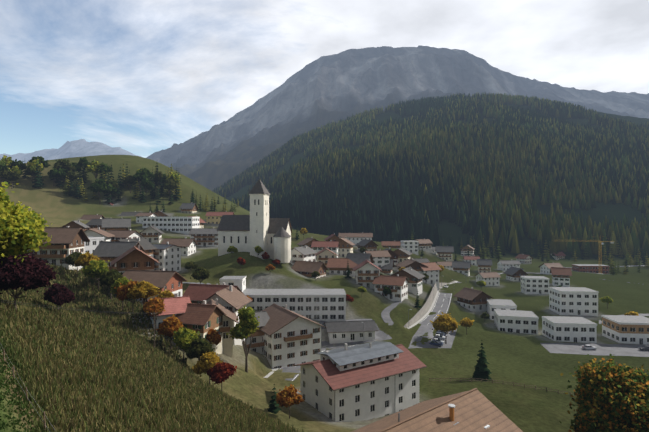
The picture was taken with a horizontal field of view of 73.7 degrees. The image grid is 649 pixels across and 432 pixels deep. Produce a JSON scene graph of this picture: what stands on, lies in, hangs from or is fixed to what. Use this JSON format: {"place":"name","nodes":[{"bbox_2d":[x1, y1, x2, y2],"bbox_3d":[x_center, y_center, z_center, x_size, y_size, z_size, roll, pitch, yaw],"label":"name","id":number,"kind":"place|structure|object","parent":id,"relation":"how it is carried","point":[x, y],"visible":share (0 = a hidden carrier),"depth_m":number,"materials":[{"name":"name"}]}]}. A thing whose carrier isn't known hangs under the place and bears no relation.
{"place":"outdoors","nodes":[
{"label":"outdoors","id":0,"kind":"place"},
{"bbox_2d":[219,276,245,291],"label":"building","id":1,"kind":"structure","parent":0,"point":[239,282],"depth_m":155.20,"materials":[{"name":"white paint"}]},
{"bbox_2d":[0,45,648,431],"bbox_3d":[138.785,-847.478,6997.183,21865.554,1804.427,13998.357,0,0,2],"label":"terrain","id":2,"kind":"structure","parent":0,"point":[324,91],"depth_m":352.39,"materials":[{"name":"green plant"}]},
{"bbox_2d":[0,343,54,431],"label":"wire fence posts","id":3,"kind":"object","parent":2,"relation":"on","point":[4,358],"visible":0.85,"depth_m":24.24,"materials":[{"name":"brown"}]},
{"bbox_2d":[28,226,90,270],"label":"building","id":4,"kind":"structure","parent":2,"relation":"on","point":[67,241],"depth_m":134.75,"materials":[{"name":"brown wood"}]},
{"bbox_2d":[62,220,90,230],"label":"building","id":5,"kind":"structure","parent":2,"relation":"on","point":[78,223],"depth_m":243.86,"materials":[{"name":"brown wood"}]},
{"bbox_2d":[80,214,104,219],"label":"building","id":6,"kind":"structure","parent":2,"relation":"on","point":[89,217],"depth_m":306.73,"materials":[{"name":"brown concrete"}]},
{"bbox_2d":[84,237,104,253],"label":"building","id":7,"kind":"structure","parent":2,"relation":"on","point":[91,246],"depth_m":158.75,"materials":[{"name":"white paint"}]},
{"bbox_2d":[85,219,104,230],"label":"building","id":8,"kind":"structure","parent":2,"relation":"on","point":[94,223],"depth_m":258.22,"materials":[{"name":"grey wood"}]},
{"bbox_2d":[84,227,114,240],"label":"building","id":9,"kind":"structure","parent":2,"relation":"on","point":[95,232],"depth_m":188.01,"materials":[{"name":"brown"}]},
{"bbox_2d":[101,218,130,231],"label":"building","id":10,"kind":"structure","parent":2,"relation":"on","point":[108,224],"depth_m":230.67,"materials":[{"name":"grey wood"}]},
{"bbox_2d":[93,240,146,269],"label":"building","id":11,"kind":"structure","parent":2,"relation":"on","point":[106,251],"depth_m":147.47,"materials":[{"name":"grey wood"}]},
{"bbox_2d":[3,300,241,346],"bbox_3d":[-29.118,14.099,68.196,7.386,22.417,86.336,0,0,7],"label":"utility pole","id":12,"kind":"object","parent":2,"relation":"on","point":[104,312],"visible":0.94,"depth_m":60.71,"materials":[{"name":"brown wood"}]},
{"bbox_2d":[109,229,144,240],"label":"building","id":13,"kind":"structure","parent":2,"relation":"on","point":[125,234],"depth_m":198.56,"materials":[{"name":"brown"}]},
{"bbox_2d":[120,211,140,215],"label":"building","id":14,"kind":"structure","parent":2,"relation":"on","point":[129,213],"depth_m":330.64,"materials":[{"name":"grey wood"}]},
{"bbox_2d":[110,245,159,274],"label":"building","id":15,"kind":"structure","parent":2,"relation":"on","point":[134,258],"depth_m":121.98,"materials":[{"name":"brown wood"}]},
{"bbox_2d":[117,237,156,256],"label":"building","id":16,"kind":"structure","parent":2,"relation":"on","point":[148,247],"depth_m":170.91,"materials":[{"name":"grey wood"}]},
{"bbox_2d":[135,211,157,222],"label":"building","id":17,"kind":"structure","parent":2,"relation":"on","point":[139,216],"depth_m":298.88,"materials":[{"name":"white concrete"}]},
{"bbox_2d":[140,225,163,242],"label":"building","id":18,"kind":"structure","parent":2,"relation":"on","point":[152,234],"depth_m":236.65,"materials":[{"name":"grey paint"}]},
{"bbox_2d":[0,262,308,431],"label":"grass tufts","id":19,"kind":"object","parent":2,"relation":"on","point":[126,361],"visible":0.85,"depth_m":41.02,"materials":[{"name":"green plant"}]},
{"bbox_2d":[122,268,186,302],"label":"building","id":20,"kind":"structure","parent":2,"relation":"on","point":[162,279],"depth_m":115.76,"materials":[{"name":"brown wood"}]},
{"bbox_2d":[155,210,167,216],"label":"building","id":21,"kind":"structure","parent":2,"relation":"on","point":[160,213],"depth_m":328.28,"materials":[{"name":"brown wood"}]},
{"bbox_2d":[152,242,183,271],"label":"building","id":22,"kind":"structure","parent":2,"relation":"on","point":[167,256],"depth_m":176.28,"materials":[{"name":"white paint"}]},
{"bbox_2d":[148,293,190,328],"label":"building","id":23,"kind":"structure","parent":2,"relation":"on","point":[175,304],"depth_m":97.49,"materials":[{"name":"red"}]},
{"bbox_2d":[142,217,199,234],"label":"building","id":24,"kind":"structure","parent":2,"relation":"on","point":[183,225],"depth_m":275.44,"materials":[{"name":"white concrete"}]},
{"bbox_2d":[161,237,197,255],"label":"building","id":25,"kind":"structure","parent":2,"relation":"on","point":[188,245],"depth_m":223.11,"materials":[{"name":"white concrete"}]},
{"bbox_2d":[179,203,197,213],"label":"building","id":26,"kind":"structure","parent":2,"relation":"on","point":[190,208],"depth_m":348.56,"materials":[{"name":"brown wood"}]},
{"bbox_2d":[188,216,205,227],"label":"building","id":27,"kind":"structure","parent":2,"relation":"on","point":[201,223],"depth_m":301.13,"materials":[{"name":"white wood"}]},
{"bbox_2d":[174,300,226,353],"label":"building","id":28,"kind":"structure","parent":2,"relation":"on","point":[204,321],"depth_m":96.42,"materials":[{"name":"brown wood"}]},
{"bbox_2d":[188,227,217,246],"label":"building","id":29,"kind":"structure","parent":2,"relation":"on","point":[206,237],"depth_m":245.06,"materials":[{"name":"grey concrete"}]},
{"bbox_2d":[182,282,243,303],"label":"building","id":30,"kind":"structure","parent":2,"relation":"on","point":[197,293],"depth_m":127.50,"materials":[{"name":"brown wood"}]},
{"bbox_2d":[205,212,233,223],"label":"building","id":31,"kind":"structure","parent":2,"relation":"on","point":[214,217],"depth_m":315.77,"materials":[{"name":"yellow paint"}]},
{"bbox_2d":[206,299,238,357],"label":"building","id":32,"kind":"structure","parent":2,"relation":"on","point":[230,317],"depth_m":101.94,"materials":[{"name":"brown paint"}]},
{"bbox_2d":[200,285,252,345],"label":"building","id":33,"kind":"structure","parent":2,"relation":"on","point":[230,296],"depth_m":113.73,"materials":[{"name":"brown"}]},
{"bbox_2d":[182,282,318,320],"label":"road","id":34,"kind":"structure","parent":2,"relation":"on","point":[216,284],"depth_m":163.89,"materials":[{"name":"grey asphalt"}]},
{"bbox_2d":[217,176,291,262],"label":"church","id":35,"kind":"structure","parent":2,"relation":"on","point":[258,226],"depth_m":195.51,"materials":[{"name":"white paint"}]},
{"bbox_2d":[246,311,269,353],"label":"house","id":36,"kind":"structure","parent":2,"relation":"on","point":[257,344],"depth_m":122.93,"materials":[{"name":"white paint"}]},
{"bbox_2d":[259,303,326,367],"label":"hotel building","id":37,"kind":"structure","parent":2,"relation":"on","point":[291,338],"depth_m":121.00,"materials":[{"name":"white paint"}]},
{"bbox_2d":[243,289,345,321],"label":"long building","id":38,"kind":"structure","parent":2,"relation":"on","point":[328,305],"depth_m":150.66,"materials":[{"name":"white paint"}]},
{"bbox_2d":[290,245,316,264],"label":"building","id":39,"kind":"structure","parent":2,"relation":"on","point":[305,253],"depth_m":208.57,"materials":[{"name":"white concrete"}]},
{"bbox_2d":[296,237,317,248],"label":"building","id":40,"kind":"structure","parent":2,"relation":"on","point":[307,242],"depth_m":265.69,"materials":[{"name":"brown wood"}]},
{"bbox_2d":[292,260,328,278],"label":"building","id":41,"kind":"structure","parent":2,"relation":"on","point":[307,268],"depth_m":195.46,"materials":[{"name":"brown wood"}]},
{"bbox_2d":[2,160,648,413],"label":"conifer trees","id":42,"kind":"object","parent":2,"relation":"on","point":[481,371],"visible":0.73,"depth_m":375.41,"materials":[{"name":"green plant"}]},
{"bbox_2d":[311,240,339,257],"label":"building","id":43,"kind":"structure","parent":2,"relation":"on","point":[317,246],"depth_m":248.95,"materials":[{"name":"white paint"}]},
{"bbox_2d":[315,247,338,266],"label":"building","id":44,"kind":"structure","parent":2,"relation":"on","point":[324,255],"depth_m":229.58,"materials":[{"name":"white paint"}]},
{"bbox_2d":[324,233,339,240],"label":"building","id":45,"kind":"structure","parent":2,"relation":"on","point":[333,237],"depth_m":293.73,"materials":[{"name":"brown wood"}]},
{"bbox_2d":[327,258,357,276],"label":"building","id":46,"kind":"structure","parent":2,"relation":"on","point":[336,266],"depth_m":208.15,"materials":[{"name":"brown tile"}]},
{"bbox_2d":[337,237,355,256],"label":"building","id":47,"kind":"structure","parent":2,"relation":"on","point":[345,247],"depth_m":265.40,"materials":[{"name":"white paint"}]},
{"bbox_2d":[323,320,378,343],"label":"shop building","id":48,"kind":"structure","parent":2,"relation":"on","point":[345,331],"depth_m":141.71,"materials":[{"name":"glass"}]},
{"bbox_2d":[338,232,372,245],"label":"building","id":49,"kind":"structure","parent":2,"relation":"on","point":[355,238],"depth_m":322.77,"materials":[{"name":"white paint"}]},
{"bbox_2d":[293,341,426,421],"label":"building","id":50,"kind":"structure","parent":2,"relation":"on","point":[368,381],"depth_m":88.87,"materials":[{"name":"white paint"}]},
{"bbox_2d":[346,252,373,264],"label":"building","id":51,"kind":"structure","parent":2,"relation":"on","point":[358,258],"depth_m":211.48,"materials":[{"name":"grey wood"}]},
{"bbox_2d":[263,281,456,377],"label":"retaining wall","id":52,"kind":"structure","parent":2,"relation":"on","point":[411,326],"depth_m":174.08,"materials":[{"name":"grey concrete"}]},
{"bbox_2d":[353,259,381,288],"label":"building","id":53,"kind":"structure","parent":2,"relation":"on","point":[367,272],"depth_m":190.91,"materials":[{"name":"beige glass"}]},
{"bbox_2d":[356,239,378,250],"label":"building","id":54,"kind":"structure","parent":2,"relation":"on","point":[369,245],"depth_m":295.09,"materials":[{"name":"grey wood"}]},
{"bbox_2d":[365,249,390,266],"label":"building","id":55,"kind":"structure","parent":2,"relation":"on","point":[381,258],"depth_m":227.91,"materials":[{"name":"white paint"}]},
{"bbox_2d":[379,259,393,274],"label":"building","id":56,"kind":"structure","parent":2,"relation":"on","point":[387,269],"depth_m":226.50,"materials":[{"name":"grey wood"}]},
{"bbox_2d":[372,274,409,301],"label":"building","id":57,"kind":"structure","parent":2,"relation":"on","point":[397,285],"depth_m":185.34,"materials":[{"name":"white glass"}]},
{"bbox_2d":[381,240,400,248],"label":"building","id":58,"kind":"structure","parent":2,"relation":"on","point":[393,244],"depth_m":332.59,"materials":[{"name":"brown wood"}]},
{"bbox_2d":[381,301,401,324],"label":"path","id":59,"kind":"structure","parent":2,"relation":"on","point":[385,315],"depth_m":167.19,"materials":[{"name":"grey asphalt"}]},
{"bbox_2d":[384,247,400,269],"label":"building","id":60,"kind":"structure","parent":2,"relation":"on","point":[394,256],"depth_m":254.73,"materials":[{"name":"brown wood"}]},
{"bbox_2d":[393,247,412,261],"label":"building","id":61,"kind":"structure","parent":2,"relation":"on","point":[404,254],"depth_m":283.21,"materials":[{"name":"grey wood"}]},
{"bbox_2d":[389,267,425,295],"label":"building","id":62,"kind":"structure","parent":2,"relation":"on","point":[414,277],"depth_m":207.35,"materials":[{"name":"white paint"}]},
{"bbox_2d":[400,241,418,254],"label":"building","id":63,"kind":"structure","parent":2,"relation":"on","point":[411,246],"depth_m":320.95,"materials":[{"name":"white paint"}]},
{"bbox_2d":[395,258,427,272],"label":"building","id":64,"kind":"structure","parent":2,"relation":"on","point":[412,264],"depth_m":241.95,"materials":[{"name":"brown wood"}]},
{"bbox_2d":[362,268,465,327],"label":"street lamps","id":65,"kind":"object","parent":2,"relation":"on","point":[411,309],"visible":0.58,"depth_m":160.21,"materials":[{"name":"grey metal"}]},
{"bbox_2d":[410,257,429,262],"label":"building","id":66,"kind":"structure","parent":2,"relation":"on","point":[422,260],"depth_m":279.40,"materials":[{"name":"grey wood"}]},
{"bbox_2d":[415,238,432,252],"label":"building","id":67,"kind":"structure","parent":2,"relation":"on","point":[424,243],"depth_m":391.37,"materials":[{"name":"white wood"}]},
{"bbox_2d":[404,280,455,327],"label":"retaining wall","id":68,"kind":"structure","parent":2,"relation":"on","point":[422,311],"depth_m":185.88,"materials":[{"name":"grey concrete"}]},
{"bbox_2d":[419,261,441,290],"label":"building","id":69,"kind":"structure","parent":2,"relation":"on","point":[432,269],"depth_m":242.28,"materials":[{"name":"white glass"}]},
{"bbox_2d":[213,92,648,257],"bbox_3d":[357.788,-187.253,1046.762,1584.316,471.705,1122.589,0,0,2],"label":"forest","id":70,"kind":"object","parent":2,"relation":"on","point":[399,178],"visible":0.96,"depth_m":731.88,"materials":[{"name":"green plant"}]},
{"bbox_2d":[431,247,436,253],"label":"building","id":71,"kind":"structure","parent":2,"relation":"on","point":[433,249],"depth_m":410.11,"materials":[{"name":"white paint"}]},
{"bbox_2d":[352,388,522,431],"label":"building","id":72,"kind":"structure","parent":2,"relation":"on","point":[474,410],"depth_m":51.59,"materials":[{"name":"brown wood"}]},
{"bbox_2d":[435,246,453,260],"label":"building","id":73,"kind":"structure","parent":2,"relation":"on","point":[444,252],"depth_m":389.94,"materials":[{"name":"grey wood"}]},
{"bbox_2d":[436,260,452,270],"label":"building","id":74,"kind":"structure","parent":2,"relation":"on","point":[447,264],"depth_m":351.33,"materials":[{"name":"white paint"}]},
{"bbox_2d":[451,261,470,275],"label":"building","id":75,"kind":"structure","parent":2,"relation":"on","point":[459,266],"depth_m":322.74,"materials":[{"name":"grey wood"}]},
{"bbox_2d":[461,245,474,255],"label":"building","id":76,"kind":"structure","parent":2,"relation":"on","point":[464,250],"depth_m":468.72,"materials":[{"name":"white wood"}]},
{"bbox_2d":[463,255,479,265],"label":"building","id":77,"kind":"structure","parent":2,"relation":"on","point":[473,259],"depth_m":409.51,"materials":[{"name":"white paint"}]},
{"bbox_2d":[454,287,493,311],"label":"chalet","id":78,"kind":"object","parent":2,"relation":"on","point":[472,299],"visible":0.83,"depth_m":206.44,"materials":[{"name":"brown wood"}]},
{"bbox_2d":[477,259,491,272],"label":"building","id":79,"kind":"structure","parent":2,"relation":"on","point":[484,265],"depth_m":369.72,"materials":[{"name":"grey wood"}]},
{"bbox_2d":[475,271,500,285],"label":"building","id":80,"kind":"structure","parent":2,"relation":"on","point":[490,278],"depth_m":290.65,"materials":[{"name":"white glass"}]},
{"bbox_2d":[486,299,516,319],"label":"building","id":81,"kind":"structure","parent":2,"relation":"on","point":[500,304],"depth_m":194.69,"materials":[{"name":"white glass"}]},
{"bbox_2d":[429,377,574,395],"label":"field fence rails","id":82,"kind":"object","parent":2,"relation":"on","point":[450,378],"visible":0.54,"depth_m":107.95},
{"bbox_2d":[497,259,520,270],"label":"building","id":83,"kind":"structure","parent":2,"relation":"on","point":[503,265],"depth_m":388.42,"materials":[{"name":"white paint"}]},
{"bbox_2d":[504,266,527,280],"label":"building","id":84,"kind":"structure","parent":2,"relation":"on","point":[512,273],"depth_m":308.39,"materials":[{"name":"grey wood"}]},
{"bbox_2d":[494,309,538,333],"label":"building","id":85,"kind":"structure","parent":2,"relation":"on","point":[519,321],"depth_m":176.08,"materials":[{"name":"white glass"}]},
{"bbox_2d":[515,254,533,263],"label":"building","id":86,"kind":"structure","parent":2,"relation":"on","point":[524,259],"depth_m":437.31,"materials":[{"name":"white paint"}]},
{"bbox_2d":[520,276,549,293],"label":"building","id":87,"kind":"structure","parent":2,"relation":"on","point":[534,284],"depth_m":254.14,"materials":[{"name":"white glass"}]},
{"bbox_2d":[539,262,562,273],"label":"building","id":88,"kind":"structure","parent":2,"relation":"on","point":[545,268],"depth_m":351.67,"materials":[{"name":"white paint"}]},
{"bbox_2d":[551,252,565,259],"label":"building","id":89,"kind":"structure","parent":2,"relation":"on","point":[560,255],"depth_m":504.09,"materials":[{"name":"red paint"}]},
{"bbox_2d":[550,267,571,286],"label":"building","id":90,"kind":"structure","parent":2,"relation":"on","point":[560,276],"depth_m":288.78,"materials":[{"name":"white paint"}]},
{"bbox_2d":[542,316,596,342],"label":"building","id":91,"kind":"structure","parent":2,"relation":"on","point":[568,329],"depth_m":161.64,"materials":[{"name":"white paint"}]},
{"bbox_2d":[549,287,598,315],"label":"building","id":92,"kind":"structure","parent":2,"relation":"on","point":[580,301],"depth_m":203.20,"materials":[{"name":"white paint"}]},
{"bbox_2d":[526,272,648,323],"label":"secondary road","id":93,"kind":"structure","parent":2,"relation":"on","point":[600,321],"depth_m":208.33,"materials":[{"name":"grey asphalt"}]},
{"bbox_2d":[572,264,608,273],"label":"building","id":94,"kind":"structure","parent":2,"relation":"on","point":[593,268],"depth_m":384.06,"materials":[{"name":"red glass"}]},
{"bbox_2d":[569,235,614,273],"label":"tower crane","id":95,"kind":"object","parent":2,"relation":"on","point":[599,241],"visible":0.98,"depth_m":372.92,"materials":[{"name":"yellow metal"}]},
{"bbox_2d":[601,315,648,344],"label":"building","id":96,"kind":"structure","parent":2,"relation":"on","point":[626,329],"depth_m":160.59,"materials":[{"name":"white paint"}]},
{"bbox_2d":[0,0,648,157],"label":"sky","id":97,"kind":"structure","parent":0,"point":[142,78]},
{"bbox_2d":[319,319,391,349],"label":"yard","id":98,"kind":"structure","parent":0,"point":[380,335],"depth_m":142.54,"materials":[{"name":"grey asphalt"}]},
{"bbox_2d":[409,319,456,347],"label":"parking lot","id":99,"kind":"structure","parent":0,"point":[423,329],"depth_m":148.97,"materials":[{"name":"grey asphalt"}]},
{"bbox_2d":[429,340,443,346],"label":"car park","id":100,"kind":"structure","parent":99,"relation":"on","point":[435,342],"depth_m":143.16,"materials":[{"name":"blue paint"}]},
{"bbox_2d":[279,265,643,380],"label":"road","id":101,"kind":"structure","parent":0,"point":[442,302],"depth_m":188.92,"materials":[{"name":"grey asphalt"}]},
{"bbox_2d":[540,343,648,356],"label":"parking lot","id":102,"kind":"structure","parent":0,"point":[609,349],"depth_m":151.48,"materials":[{"name":"grey asphalt"}]},
{"bbox_2d":[582,345,596,349],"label":"yard car","id":103,"kind":"object","parent":102,"relation":"on","point":[587,347],"visible":1,"depth_m":150.93,"materials":[{"name":"grey paint"}]},
{"bbox_2d":[638,345,648,350],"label":"yard car","id":104,"kind":"object","parent":102,"relation":"on","point":[644,347],"visible":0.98,"depth_m":151.46,"materials":[{"name":"grey paint"}]}
]}

